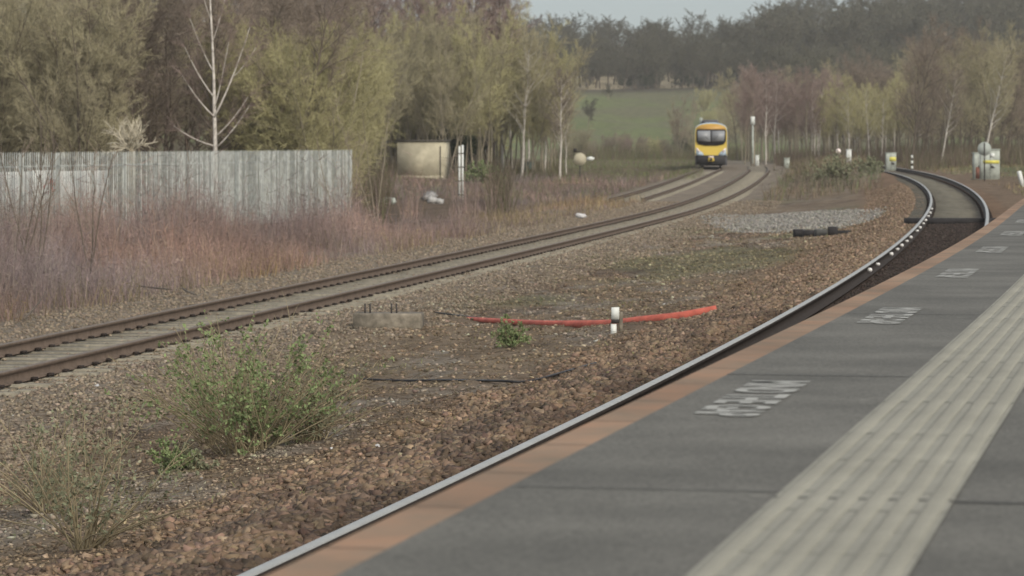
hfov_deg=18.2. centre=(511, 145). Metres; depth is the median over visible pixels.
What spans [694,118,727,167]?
passenger train
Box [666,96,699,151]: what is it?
field shrub
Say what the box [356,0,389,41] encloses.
birch tree
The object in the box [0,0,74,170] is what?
thicket tree
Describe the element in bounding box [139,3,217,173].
birch tree
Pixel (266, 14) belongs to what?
birch tree
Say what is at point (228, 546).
rusty ballast
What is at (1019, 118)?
birch tree
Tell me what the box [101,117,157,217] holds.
pollard tree
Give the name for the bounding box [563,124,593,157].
field shrub
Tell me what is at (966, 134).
birch tree
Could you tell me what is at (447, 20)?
birch tree
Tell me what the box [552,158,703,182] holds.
rough grass
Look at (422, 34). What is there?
young tree
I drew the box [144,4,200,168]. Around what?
birch tree
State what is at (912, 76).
birch tree
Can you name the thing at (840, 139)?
birch tree
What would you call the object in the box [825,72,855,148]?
birch tree
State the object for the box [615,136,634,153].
field shrub
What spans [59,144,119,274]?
sapling
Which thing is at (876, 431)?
platform
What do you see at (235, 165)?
palisade fence
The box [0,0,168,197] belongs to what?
thicket tree
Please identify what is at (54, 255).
bramble scrub
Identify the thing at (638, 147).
field shrub
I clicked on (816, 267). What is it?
rusty ballast
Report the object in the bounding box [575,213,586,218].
litter scrap
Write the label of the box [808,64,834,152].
birch tree
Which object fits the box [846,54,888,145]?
birch tree
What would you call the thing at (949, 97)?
birch tree
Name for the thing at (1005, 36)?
oak tree
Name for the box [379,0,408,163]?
birch tree
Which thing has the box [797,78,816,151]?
birch tree
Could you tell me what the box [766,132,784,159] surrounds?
birch tree
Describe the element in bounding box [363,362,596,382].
black cable
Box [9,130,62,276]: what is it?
sapling
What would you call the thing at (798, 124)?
birch tree
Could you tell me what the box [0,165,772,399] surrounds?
railway track
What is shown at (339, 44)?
willow tree
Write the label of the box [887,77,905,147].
birch tree
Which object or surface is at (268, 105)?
willow tree
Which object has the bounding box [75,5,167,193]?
thicket tree
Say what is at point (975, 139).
birch tree
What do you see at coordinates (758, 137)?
birch tree
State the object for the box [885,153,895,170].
equipment cabinet
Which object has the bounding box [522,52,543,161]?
birch tree
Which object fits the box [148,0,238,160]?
birch tree
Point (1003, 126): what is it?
birch tree
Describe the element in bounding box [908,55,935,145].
birch tree
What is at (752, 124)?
signal post
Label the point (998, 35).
birch tree
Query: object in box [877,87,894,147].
birch tree
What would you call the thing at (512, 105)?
young tree
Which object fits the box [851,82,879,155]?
birch tree
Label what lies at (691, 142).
field shrub
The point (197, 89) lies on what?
birch tree
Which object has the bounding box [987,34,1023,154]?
birch tree
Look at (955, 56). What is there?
birch tree
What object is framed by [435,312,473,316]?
black cable
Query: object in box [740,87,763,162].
birch tree
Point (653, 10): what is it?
sky
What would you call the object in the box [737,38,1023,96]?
hill wood
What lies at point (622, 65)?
oak tree
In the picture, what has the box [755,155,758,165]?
equipment cabinet
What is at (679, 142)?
field shrub
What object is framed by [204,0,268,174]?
birch tree
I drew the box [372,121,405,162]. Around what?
willow tree
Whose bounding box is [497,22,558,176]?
birch tree
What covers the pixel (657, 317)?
cable duct
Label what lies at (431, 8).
young tree
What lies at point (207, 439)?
leafy bush
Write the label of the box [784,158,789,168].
equipment cabinet
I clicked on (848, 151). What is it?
equipment cabinet
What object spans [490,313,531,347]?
weed
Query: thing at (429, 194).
rubbish bag
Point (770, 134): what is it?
birch tree
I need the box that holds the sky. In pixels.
[68,0,962,44]
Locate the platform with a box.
[266,199,1023,575]
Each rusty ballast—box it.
[2,291,815,575]
[620,182,926,349]
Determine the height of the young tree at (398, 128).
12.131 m
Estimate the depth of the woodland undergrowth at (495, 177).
144.13 m
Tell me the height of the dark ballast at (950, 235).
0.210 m
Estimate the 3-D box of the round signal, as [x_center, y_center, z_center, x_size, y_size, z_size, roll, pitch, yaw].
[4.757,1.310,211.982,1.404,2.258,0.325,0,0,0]
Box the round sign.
[978,142,990,180]
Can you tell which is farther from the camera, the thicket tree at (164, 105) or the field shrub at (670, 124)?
the field shrub at (670, 124)
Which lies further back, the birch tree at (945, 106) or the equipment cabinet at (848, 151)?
the birch tree at (945, 106)
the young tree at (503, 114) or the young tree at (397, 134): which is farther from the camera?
the young tree at (503, 114)
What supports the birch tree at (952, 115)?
on the ground at (636, 110)
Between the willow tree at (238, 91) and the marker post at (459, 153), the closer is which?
the willow tree at (238, 91)
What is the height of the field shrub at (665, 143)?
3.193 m
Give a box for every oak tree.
[554,35,584,83]
[572,49,597,87]
[586,47,612,88]
[594,45,619,86]
[611,52,639,89]
[622,54,647,88]
[627,40,662,88]
[643,43,672,88]
[679,35,708,86]
[993,32,1018,51]
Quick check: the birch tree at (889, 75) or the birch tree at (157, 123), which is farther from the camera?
the birch tree at (889, 75)
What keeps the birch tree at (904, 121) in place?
on the ground at (636, 110)
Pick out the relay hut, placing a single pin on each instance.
(428, 153)
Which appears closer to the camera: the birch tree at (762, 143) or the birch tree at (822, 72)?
the birch tree at (822, 72)
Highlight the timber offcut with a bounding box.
[838,230,850,233]
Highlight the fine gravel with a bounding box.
[0,387,543,574]
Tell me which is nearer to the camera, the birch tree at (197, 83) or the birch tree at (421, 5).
the birch tree at (197, 83)
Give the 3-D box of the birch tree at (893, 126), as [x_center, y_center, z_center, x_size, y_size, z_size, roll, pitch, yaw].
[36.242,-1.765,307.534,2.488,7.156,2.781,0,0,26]
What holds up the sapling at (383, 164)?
on the ground at (636, 110)
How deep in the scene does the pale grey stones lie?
106.24 m
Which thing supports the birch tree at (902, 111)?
on the ground at (636, 110)
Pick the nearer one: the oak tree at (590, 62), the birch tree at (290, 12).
the birch tree at (290, 12)
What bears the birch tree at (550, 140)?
on the ground at (636, 110)
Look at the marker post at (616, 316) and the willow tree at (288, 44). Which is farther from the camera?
the willow tree at (288, 44)
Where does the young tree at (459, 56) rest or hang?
on the ground at (636, 110)
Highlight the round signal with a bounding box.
[573,148,593,177]
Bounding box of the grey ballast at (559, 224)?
[0,200,784,476]
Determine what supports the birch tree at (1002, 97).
on the ground at (636, 110)
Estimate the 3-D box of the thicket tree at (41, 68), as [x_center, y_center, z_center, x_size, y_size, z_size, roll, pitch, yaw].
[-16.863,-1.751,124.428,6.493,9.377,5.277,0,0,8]
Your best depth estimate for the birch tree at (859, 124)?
312.48 m
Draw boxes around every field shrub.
[556,134,581,156]
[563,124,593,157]
[581,98,596,124]
[599,135,616,152]
[600,84,615,98]
[602,138,613,149]
[613,131,631,147]
[614,135,629,151]
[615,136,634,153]
[631,140,647,155]
[635,134,650,155]
[647,137,664,155]
[656,136,679,156]
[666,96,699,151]
[670,92,702,157]
[673,131,692,153]
[679,138,690,153]
[682,132,693,151]
[694,86,713,110]
[696,106,729,127]
[710,89,738,116]
[711,104,740,138]
[735,100,756,149]
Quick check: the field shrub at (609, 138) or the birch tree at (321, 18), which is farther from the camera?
the field shrub at (609, 138)
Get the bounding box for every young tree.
[324,13,411,163]
[330,18,400,166]
[344,0,415,161]
[345,0,435,166]
[362,23,397,122]
[363,38,412,170]
[374,43,429,170]
[378,14,467,141]
[385,6,459,141]
[386,31,456,138]
[388,20,444,141]
[391,8,435,141]
[393,1,461,141]
[398,0,496,141]
[401,2,461,141]
[418,18,506,172]
[426,11,499,167]
[438,3,491,173]
[439,24,502,171]
[444,0,533,167]
[444,27,516,163]
[451,1,542,169]
[454,18,525,164]
[472,37,509,163]
[477,4,573,174]
[478,20,540,158]
[495,33,584,171]
[501,30,577,172]
[506,39,577,176]
[517,28,598,174]
[521,20,572,171]
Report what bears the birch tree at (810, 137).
on the ground at (636, 110)
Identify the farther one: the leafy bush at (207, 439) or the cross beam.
the cross beam
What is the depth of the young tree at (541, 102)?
227.67 m
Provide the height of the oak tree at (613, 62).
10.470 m
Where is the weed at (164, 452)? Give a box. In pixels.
[146,438,195,473]
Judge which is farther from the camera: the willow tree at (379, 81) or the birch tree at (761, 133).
the birch tree at (761, 133)
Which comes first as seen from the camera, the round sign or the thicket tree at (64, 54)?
the thicket tree at (64, 54)
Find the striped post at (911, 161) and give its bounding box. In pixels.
[911,154,912,169]
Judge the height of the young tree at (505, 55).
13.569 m
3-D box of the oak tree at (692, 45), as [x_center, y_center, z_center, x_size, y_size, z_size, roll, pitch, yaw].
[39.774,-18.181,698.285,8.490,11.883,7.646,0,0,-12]
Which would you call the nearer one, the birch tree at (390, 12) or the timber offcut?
the timber offcut
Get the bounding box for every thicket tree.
[0,0,37,169]
[0,0,54,171]
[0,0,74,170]
[0,0,124,178]
[0,0,160,196]
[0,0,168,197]
[3,0,74,170]
[6,0,150,162]
[43,0,214,208]
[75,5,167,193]
[136,16,183,183]
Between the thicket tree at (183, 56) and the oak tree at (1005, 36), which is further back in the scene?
the oak tree at (1005, 36)
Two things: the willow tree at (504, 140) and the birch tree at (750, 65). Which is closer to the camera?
the willow tree at (504, 140)
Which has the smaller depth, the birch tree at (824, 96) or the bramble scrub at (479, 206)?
the bramble scrub at (479, 206)
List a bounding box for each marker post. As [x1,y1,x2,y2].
[458,146,460,195]
[461,145,463,197]
[611,307,622,333]
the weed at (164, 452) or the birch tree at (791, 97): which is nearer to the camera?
the weed at (164, 452)
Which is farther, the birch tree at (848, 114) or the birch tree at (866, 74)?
the birch tree at (866, 74)
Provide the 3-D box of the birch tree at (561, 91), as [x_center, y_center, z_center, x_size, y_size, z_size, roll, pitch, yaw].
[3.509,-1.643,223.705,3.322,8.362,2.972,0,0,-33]
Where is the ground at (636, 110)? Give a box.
[0,32,1023,575]
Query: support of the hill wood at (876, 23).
on the ground at (636, 110)
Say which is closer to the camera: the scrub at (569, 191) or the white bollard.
the white bollard
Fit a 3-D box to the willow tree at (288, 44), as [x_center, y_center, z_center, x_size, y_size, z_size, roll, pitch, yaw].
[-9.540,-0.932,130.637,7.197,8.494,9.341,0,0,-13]
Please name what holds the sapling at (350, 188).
on the ground at (636, 110)
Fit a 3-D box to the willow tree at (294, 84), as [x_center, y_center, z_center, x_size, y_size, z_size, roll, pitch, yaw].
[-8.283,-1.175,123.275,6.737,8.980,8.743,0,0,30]
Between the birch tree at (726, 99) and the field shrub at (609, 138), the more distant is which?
the field shrub at (609, 138)
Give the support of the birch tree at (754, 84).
on the ground at (636, 110)
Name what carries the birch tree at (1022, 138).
on the ground at (636, 110)
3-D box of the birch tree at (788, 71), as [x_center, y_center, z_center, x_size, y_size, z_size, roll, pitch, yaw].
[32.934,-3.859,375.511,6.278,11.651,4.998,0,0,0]
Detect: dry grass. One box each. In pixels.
[0,190,644,321]
[760,151,883,200]
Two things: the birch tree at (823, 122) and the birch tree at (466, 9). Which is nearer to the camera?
the birch tree at (466, 9)
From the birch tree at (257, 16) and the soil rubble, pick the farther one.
the birch tree at (257, 16)
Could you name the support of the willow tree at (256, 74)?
on the ground at (636, 110)
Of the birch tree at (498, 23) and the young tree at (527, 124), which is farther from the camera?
the birch tree at (498, 23)
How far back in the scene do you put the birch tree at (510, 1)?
245.64 m
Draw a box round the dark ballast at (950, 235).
[834,222,983,303]
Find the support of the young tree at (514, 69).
on the ground at (636, 110)
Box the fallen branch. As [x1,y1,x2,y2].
[134,284,171,289]
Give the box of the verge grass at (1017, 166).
[884,160,1023,195]
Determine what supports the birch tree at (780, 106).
on the ground at (636, 110)
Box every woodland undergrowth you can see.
[26,135,528,225]
[509,157,565,177]
[770,135,1022,166]
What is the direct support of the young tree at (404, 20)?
on the ground at (636, 110)
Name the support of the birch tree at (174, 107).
on the ground at (636, 110)
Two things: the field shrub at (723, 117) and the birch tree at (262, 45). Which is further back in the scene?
the field shrub at (723, 117)
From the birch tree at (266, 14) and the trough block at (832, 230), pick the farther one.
the birch tree at (266, 14)
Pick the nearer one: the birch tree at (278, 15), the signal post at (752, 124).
the birch tree at (278, 15)
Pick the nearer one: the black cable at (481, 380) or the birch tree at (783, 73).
the black cable at (481, 380)
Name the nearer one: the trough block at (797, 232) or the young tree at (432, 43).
the trough block at (797, 232)
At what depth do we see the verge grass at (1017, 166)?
192.41 m
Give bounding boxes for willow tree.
[182,40,381,175]
[185,27,341,195]
[190,11,404,181]
[190,19,372,161]
[190,36,392,179]
[197,17,373,202]
[201,0,407,204]
[216,42,365,216]
[251,43,379,175]
[262,23,364,93]
[329,38,403,174]
[353,62,399,169]
[367,55,393,147]
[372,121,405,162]
[378,123,436,159]
[446,86,507,165]
[473,60,526,159]
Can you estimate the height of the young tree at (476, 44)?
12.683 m
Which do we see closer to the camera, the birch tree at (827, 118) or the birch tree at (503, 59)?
the birch tree at (503, 59)
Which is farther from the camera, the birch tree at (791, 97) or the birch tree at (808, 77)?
the birch tree at (791, 97)
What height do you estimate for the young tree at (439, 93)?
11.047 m
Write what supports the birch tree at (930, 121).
on the ground at (636, 110)
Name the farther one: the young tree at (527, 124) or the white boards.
the young tree at (527, 124)
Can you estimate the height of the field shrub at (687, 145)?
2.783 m
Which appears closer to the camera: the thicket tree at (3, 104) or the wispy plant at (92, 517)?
the wispy plant at (92, 517)
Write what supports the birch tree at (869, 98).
on the ground at (636, 110)
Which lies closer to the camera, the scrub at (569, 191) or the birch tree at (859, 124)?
the scrub at (569, 191)
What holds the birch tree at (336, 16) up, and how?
on the ground at (636, 110)
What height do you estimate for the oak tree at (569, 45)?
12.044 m
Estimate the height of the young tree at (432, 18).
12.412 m
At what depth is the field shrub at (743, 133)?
449.81 m
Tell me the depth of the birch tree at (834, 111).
300.48 m
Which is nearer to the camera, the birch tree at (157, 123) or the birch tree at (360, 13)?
the birch tree at (157, 123)
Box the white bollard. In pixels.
[1017,171,1023,186]
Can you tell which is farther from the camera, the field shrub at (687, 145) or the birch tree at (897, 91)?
the field shrub at (687, 145)
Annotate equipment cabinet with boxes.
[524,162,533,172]
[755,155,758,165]
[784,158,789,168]
[846,149,851,161]
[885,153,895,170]
[971,152,979,179]
[978,149,999,179]
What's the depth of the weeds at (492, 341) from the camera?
46.52 m
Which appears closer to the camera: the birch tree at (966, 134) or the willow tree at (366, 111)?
the willow tree at (366, 111)
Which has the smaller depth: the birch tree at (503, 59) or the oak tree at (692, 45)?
the birch tree at (503, 59)
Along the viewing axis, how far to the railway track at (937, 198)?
29.98 m
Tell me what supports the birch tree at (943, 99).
on the ground at (636, 110)
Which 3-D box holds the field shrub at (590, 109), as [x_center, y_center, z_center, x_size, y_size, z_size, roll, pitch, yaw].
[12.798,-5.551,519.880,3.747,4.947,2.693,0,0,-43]
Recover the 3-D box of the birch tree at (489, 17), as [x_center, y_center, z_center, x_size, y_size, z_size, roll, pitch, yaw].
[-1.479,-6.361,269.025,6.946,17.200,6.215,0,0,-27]
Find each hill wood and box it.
[485,8,809,87]
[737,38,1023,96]
[740,0,1023,70]
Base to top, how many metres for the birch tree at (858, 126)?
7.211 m
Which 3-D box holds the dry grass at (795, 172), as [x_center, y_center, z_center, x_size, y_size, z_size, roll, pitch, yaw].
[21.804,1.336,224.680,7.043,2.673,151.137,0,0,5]
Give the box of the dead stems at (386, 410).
[0,242,832,574]
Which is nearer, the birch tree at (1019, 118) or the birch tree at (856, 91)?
the birch tree at (1019, 118)
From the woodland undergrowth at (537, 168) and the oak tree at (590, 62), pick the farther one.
the oak tree at (590, 62)
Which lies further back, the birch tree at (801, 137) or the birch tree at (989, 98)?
the birch tree at (801, 137)
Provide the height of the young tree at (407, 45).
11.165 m
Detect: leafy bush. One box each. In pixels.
[104,292,394,456]
[107,304,284,445]
[223,352,387,446]
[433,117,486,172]
[460,159,506,182]
[801,149,869,185]
[858,156,884,175]
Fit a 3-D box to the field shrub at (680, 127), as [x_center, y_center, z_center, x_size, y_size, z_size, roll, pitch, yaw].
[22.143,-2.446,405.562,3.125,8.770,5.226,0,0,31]
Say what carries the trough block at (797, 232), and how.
on the ground at (636, 110)
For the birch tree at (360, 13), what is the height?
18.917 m
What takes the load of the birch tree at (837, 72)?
on the ground at (636, 110)
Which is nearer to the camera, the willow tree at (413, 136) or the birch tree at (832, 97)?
the willow tree at (413, 136)
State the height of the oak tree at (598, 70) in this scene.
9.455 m
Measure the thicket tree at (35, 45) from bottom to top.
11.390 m
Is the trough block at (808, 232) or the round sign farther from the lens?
the round sign
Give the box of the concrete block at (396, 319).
[353,303,423,328]
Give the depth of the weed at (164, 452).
25.43 m
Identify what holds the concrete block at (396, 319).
on the ground at (636, 110)
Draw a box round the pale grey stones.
[700,207,885,233]
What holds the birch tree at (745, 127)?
on the ground at (636, 110)
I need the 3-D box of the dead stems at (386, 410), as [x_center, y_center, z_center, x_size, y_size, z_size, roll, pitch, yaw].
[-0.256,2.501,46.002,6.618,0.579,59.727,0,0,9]
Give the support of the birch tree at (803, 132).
on the ground at (636, 110)
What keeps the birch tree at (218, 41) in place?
on the ground at (636, 110)
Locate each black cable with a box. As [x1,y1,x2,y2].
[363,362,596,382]
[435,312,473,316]
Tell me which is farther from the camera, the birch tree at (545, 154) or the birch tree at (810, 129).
the birch tree at (810, 129)
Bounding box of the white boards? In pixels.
[1,170,106,217]
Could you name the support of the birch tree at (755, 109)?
on the ground at (636, 110)
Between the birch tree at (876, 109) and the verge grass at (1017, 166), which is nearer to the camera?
the verge grass at (1017, 166)
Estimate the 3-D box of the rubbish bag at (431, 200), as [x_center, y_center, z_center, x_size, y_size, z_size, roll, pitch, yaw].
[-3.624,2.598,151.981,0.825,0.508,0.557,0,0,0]
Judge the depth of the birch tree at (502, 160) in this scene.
238.08 m
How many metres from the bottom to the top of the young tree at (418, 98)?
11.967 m
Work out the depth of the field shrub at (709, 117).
470.31 m
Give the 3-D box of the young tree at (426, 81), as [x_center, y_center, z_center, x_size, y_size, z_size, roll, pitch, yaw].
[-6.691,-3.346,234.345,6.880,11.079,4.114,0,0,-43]
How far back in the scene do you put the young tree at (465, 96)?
232.50 m
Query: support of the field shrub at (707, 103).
on the ground at (636, 110)
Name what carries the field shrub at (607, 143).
on the ground at (636, 110)
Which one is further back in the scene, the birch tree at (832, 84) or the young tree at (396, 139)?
the birch tree at (832, 84)
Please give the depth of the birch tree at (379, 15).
249.00 m
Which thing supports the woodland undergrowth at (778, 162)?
on the ground at (636, 110)
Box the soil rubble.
[0,213,869,575]
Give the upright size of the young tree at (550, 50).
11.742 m
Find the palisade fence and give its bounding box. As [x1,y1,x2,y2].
[0,149,351,244]
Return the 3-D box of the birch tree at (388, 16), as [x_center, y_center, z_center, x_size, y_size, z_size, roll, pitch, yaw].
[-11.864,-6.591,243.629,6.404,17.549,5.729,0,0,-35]
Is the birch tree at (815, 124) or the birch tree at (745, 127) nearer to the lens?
the birch tree at (815, 124)
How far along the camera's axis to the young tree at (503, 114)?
241.84 m
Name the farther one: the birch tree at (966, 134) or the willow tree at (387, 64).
the birch tree at (966, 134)
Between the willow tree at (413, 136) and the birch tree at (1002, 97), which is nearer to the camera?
the willow tree at (413, 136)
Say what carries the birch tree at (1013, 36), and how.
on the ground at (636, 110)
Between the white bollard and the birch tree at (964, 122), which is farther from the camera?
the birch tree at (964, 122)
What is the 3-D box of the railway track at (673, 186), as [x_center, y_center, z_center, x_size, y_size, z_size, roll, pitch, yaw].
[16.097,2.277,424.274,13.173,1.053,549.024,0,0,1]
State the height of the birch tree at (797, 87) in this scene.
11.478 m
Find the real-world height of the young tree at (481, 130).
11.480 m
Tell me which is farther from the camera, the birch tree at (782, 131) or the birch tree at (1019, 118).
the birch tree at (782, 131)
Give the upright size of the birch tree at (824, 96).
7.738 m
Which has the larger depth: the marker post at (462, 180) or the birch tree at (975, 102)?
the birch tree at (975, 102)
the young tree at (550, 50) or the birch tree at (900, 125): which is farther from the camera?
the birch tree at (900, 125)
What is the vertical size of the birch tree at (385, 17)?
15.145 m
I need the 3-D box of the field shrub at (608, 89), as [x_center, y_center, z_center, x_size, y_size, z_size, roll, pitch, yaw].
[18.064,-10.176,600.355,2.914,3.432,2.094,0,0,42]
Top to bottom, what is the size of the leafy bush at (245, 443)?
1.413 m
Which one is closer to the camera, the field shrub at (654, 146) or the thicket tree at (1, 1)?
the thicket tree at (1, 1)
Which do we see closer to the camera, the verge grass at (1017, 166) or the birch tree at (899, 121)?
the verge grass at (1017, 166)
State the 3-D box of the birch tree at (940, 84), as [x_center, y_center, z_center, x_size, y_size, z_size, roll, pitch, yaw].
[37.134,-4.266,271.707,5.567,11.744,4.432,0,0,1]
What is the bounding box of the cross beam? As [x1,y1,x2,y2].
[904,218,995,223]
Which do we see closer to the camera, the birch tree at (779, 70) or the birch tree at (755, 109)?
the birch tree at (779, 70)
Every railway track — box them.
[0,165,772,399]
[237,166,992,575]
[603,166,724,200]
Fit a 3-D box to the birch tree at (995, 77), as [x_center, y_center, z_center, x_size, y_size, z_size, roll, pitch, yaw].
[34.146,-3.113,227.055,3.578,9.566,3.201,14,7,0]
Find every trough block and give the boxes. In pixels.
[793,229,803,237]
[803,230,813,236]
[814,229,827,236]
[828,226,837,234]
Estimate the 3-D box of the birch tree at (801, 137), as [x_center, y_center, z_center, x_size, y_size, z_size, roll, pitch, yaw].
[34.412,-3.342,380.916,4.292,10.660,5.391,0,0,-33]
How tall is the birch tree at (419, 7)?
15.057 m
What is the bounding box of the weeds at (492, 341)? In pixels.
[12,209,886,539]
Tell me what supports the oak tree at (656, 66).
on the ground at (636, 110)
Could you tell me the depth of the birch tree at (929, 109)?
285.15 m
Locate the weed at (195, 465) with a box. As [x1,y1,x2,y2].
[164,438,219,472]
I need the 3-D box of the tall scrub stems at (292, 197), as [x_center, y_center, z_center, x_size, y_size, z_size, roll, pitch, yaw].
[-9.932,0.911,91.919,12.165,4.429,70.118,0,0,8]
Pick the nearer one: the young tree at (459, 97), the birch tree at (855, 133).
the young tree at (459, 97)
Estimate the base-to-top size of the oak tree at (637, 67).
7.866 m
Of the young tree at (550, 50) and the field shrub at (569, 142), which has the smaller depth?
the young tree at (550, 50)
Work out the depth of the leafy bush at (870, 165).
184.75 m
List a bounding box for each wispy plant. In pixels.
[0,380,205,553]
[0,402,148,513]
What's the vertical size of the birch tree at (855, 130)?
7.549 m
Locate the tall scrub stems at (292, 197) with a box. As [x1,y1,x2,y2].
[0,127,518,295]
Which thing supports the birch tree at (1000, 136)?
on the ground at (636, 110)
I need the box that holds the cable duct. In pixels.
[467,305,716,327]
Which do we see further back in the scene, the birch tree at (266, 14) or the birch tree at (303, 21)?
the birch tree at (266, 14)
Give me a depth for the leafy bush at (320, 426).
27.41 m
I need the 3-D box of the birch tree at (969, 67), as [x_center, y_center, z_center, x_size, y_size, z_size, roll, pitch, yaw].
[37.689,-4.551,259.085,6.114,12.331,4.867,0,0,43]
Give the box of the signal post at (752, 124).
[750,117,754,165]
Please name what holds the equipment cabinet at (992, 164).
on the ground at (636, 110)
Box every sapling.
[0,113,63,275]
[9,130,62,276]
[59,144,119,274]
[314,131,370,217]
[330,101,394,224]
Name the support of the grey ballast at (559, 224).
on the ground at (636, 110)
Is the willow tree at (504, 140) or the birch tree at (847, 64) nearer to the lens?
the willow tree at (504, 140)
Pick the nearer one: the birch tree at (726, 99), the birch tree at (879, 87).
the birch tree at (879, 87)
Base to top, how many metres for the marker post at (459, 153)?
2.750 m
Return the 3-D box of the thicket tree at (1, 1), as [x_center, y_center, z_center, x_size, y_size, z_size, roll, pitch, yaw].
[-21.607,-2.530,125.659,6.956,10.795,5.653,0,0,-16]
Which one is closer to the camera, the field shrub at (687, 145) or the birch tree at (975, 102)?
the birch tree at (975, 102)
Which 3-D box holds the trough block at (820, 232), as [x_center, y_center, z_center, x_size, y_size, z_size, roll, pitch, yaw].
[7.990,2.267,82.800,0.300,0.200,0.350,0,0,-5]
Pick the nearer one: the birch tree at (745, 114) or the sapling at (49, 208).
the sapling at (49, 208)
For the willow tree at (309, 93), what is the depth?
130.47 m
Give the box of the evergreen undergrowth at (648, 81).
[615,69,769,88]
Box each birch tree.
[41,0,208,212]
[45,0,206,208]
[82,0,188,126]
[121,0,209,168]
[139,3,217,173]
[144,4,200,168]
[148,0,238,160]
[154,0,215,188]
[155,0,273,201]
[156,0,287,154]
[159,0,234,188]
[169,2,225,169]
[200,0,299,172]
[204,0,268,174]
[207,0,322,151]
[231,0,328,58]
[237,0,381,192]
[240,0,311,57]
[241,0,301,51]
[256,0,391,132]
[289,0,333,47]
[300,0,342,43]
[312,0,372,52]
[318,0,383,38]
[328,0,394,64]
[347,0,396,148]
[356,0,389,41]
[356,0,404,54]
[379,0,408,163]
[390,0,463,138]
[392,0,442,61]
[400,0,453,141]
[415,0,471,141]
[432,0,472,24]
[442,0,503,48]
[442,0,517,166]
[466,0,528,154]
[466,0,531,163]
[471,0,543,163]
[484,32,522,173]
[488,0,528,156]
[488,4,522,168]
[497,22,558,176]
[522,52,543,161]
[536,46,570,168]
[539,63,579,179]
[540,84,557,163]
[559,95,575,172]
[708,67,746,160]
[722,82,747,160]
[730,60,763,162]
[732,67,762,163]
[732,78,760,146]
[736,62,769,163]
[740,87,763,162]
[745,72,768,163]
[750,67,766,151]
[750,95,764,154]
[752,68,783,163]
[758,116,770,160]
[760,67,790,152]
[761,87,771,161]
[762,75,786,160]
[763,60,789,140]
[763,99,771,160]
[764,73,792,163]
[766,64,804,151]
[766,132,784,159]
[768,108,782,145]
[773,78,795,154]
[776,88,784,148]
[777,82,798,156]
[778,81,799,151]
[780,67,808,145]
[780,68,813,160]
[783,79,804,154]
[787,86,807,155]
[790,74,812,150]
[794,62,822,157]
[794,84,819,138]
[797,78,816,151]
[799,90,821,151]
[802,75,824,153]
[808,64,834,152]
[809,76,835,151]
[812,87,833,151]
[813,58,850,149]
[814,57,849,149]
[814,89,834,156]
[815,79,836,148]
[819,72,843,149]
[822,83,848,149]
[823,70,845,152]
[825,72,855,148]
[831,70,861,154]
[831,104,849,149]
[832,85,858,148]
[833,65,880,147]
[835,44,877,146]
[842,93,861,150]
[845,93,870,153]
[845,99,865,157]
[846,54,879,149]
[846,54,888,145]
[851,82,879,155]
[851,91,865,152]
[859,87,875,152]
[860,82,884,152]
[866,60,899,150]
[867,61,904,146]
[868,89,884,149]
[870,72,888,155]
[871,70,896,145]
[872,56,910,142]
[873,88,895,160]
[877,10,967,165]
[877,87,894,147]
[880,94,898,148]
[882,71,905,147]
[885,83,909,145]
[887,40,940,134]
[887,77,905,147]
[890,25,937,154]
[890,84,909,145]
[891,69,913,145]
[892,47,940,151]
[892,77,917,152]
[903,53,967,152]
[903,76,925,148]
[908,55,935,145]
[917,29,969,151]
[918,27,974,149]
[919,58,957,153]
[928,36,985,154]
[931,42,966,150]
[931,50,966,149]
[932,64,968,158]
[940,64,967,148]
[941,40,1003,153]
[944,15,1003,146]
[956,26,1019,146]
[956,54,995,147]
[959,40,986,151]
[959,66,990,150]
[964,18,1023,143]
[967,31,1012,141]
[968,45,1008,141]
[978,38,1021,142]
[981,40,1023,144]
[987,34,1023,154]
[987,42,1023,155]
[992,51,1023,146]
[995,53,1023,149]
[995,76,1023,146]
[996,42,1023,152]
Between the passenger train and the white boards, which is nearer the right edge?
the passenger train
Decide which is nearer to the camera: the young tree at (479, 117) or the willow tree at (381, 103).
the willow tree at (381, 103)
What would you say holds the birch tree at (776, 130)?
on the ground at (636, 110)
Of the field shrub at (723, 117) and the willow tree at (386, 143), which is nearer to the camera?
the willow tree at (386, 143)
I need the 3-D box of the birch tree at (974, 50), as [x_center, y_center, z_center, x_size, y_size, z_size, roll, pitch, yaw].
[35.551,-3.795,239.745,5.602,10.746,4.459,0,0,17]
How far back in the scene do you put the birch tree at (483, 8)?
237.88 m
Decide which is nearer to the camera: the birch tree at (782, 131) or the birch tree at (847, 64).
the birch tree at (847, 64)
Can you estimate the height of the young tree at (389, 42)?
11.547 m
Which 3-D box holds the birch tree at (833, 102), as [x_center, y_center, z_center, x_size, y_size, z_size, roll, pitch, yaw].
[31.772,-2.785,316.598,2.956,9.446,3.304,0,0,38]
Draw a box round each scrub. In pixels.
[0,170,499,321]
[54,192,639,237]
[178,168,673,204]
[550,138,751,160]
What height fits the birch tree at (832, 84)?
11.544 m
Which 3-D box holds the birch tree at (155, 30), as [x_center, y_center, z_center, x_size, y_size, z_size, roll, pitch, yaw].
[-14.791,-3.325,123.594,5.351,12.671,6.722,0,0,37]
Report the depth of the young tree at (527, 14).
234.79 m
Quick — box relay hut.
[395,140,450,178]
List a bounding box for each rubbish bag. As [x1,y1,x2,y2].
[421,190,438,200]
[427,196,443,203]

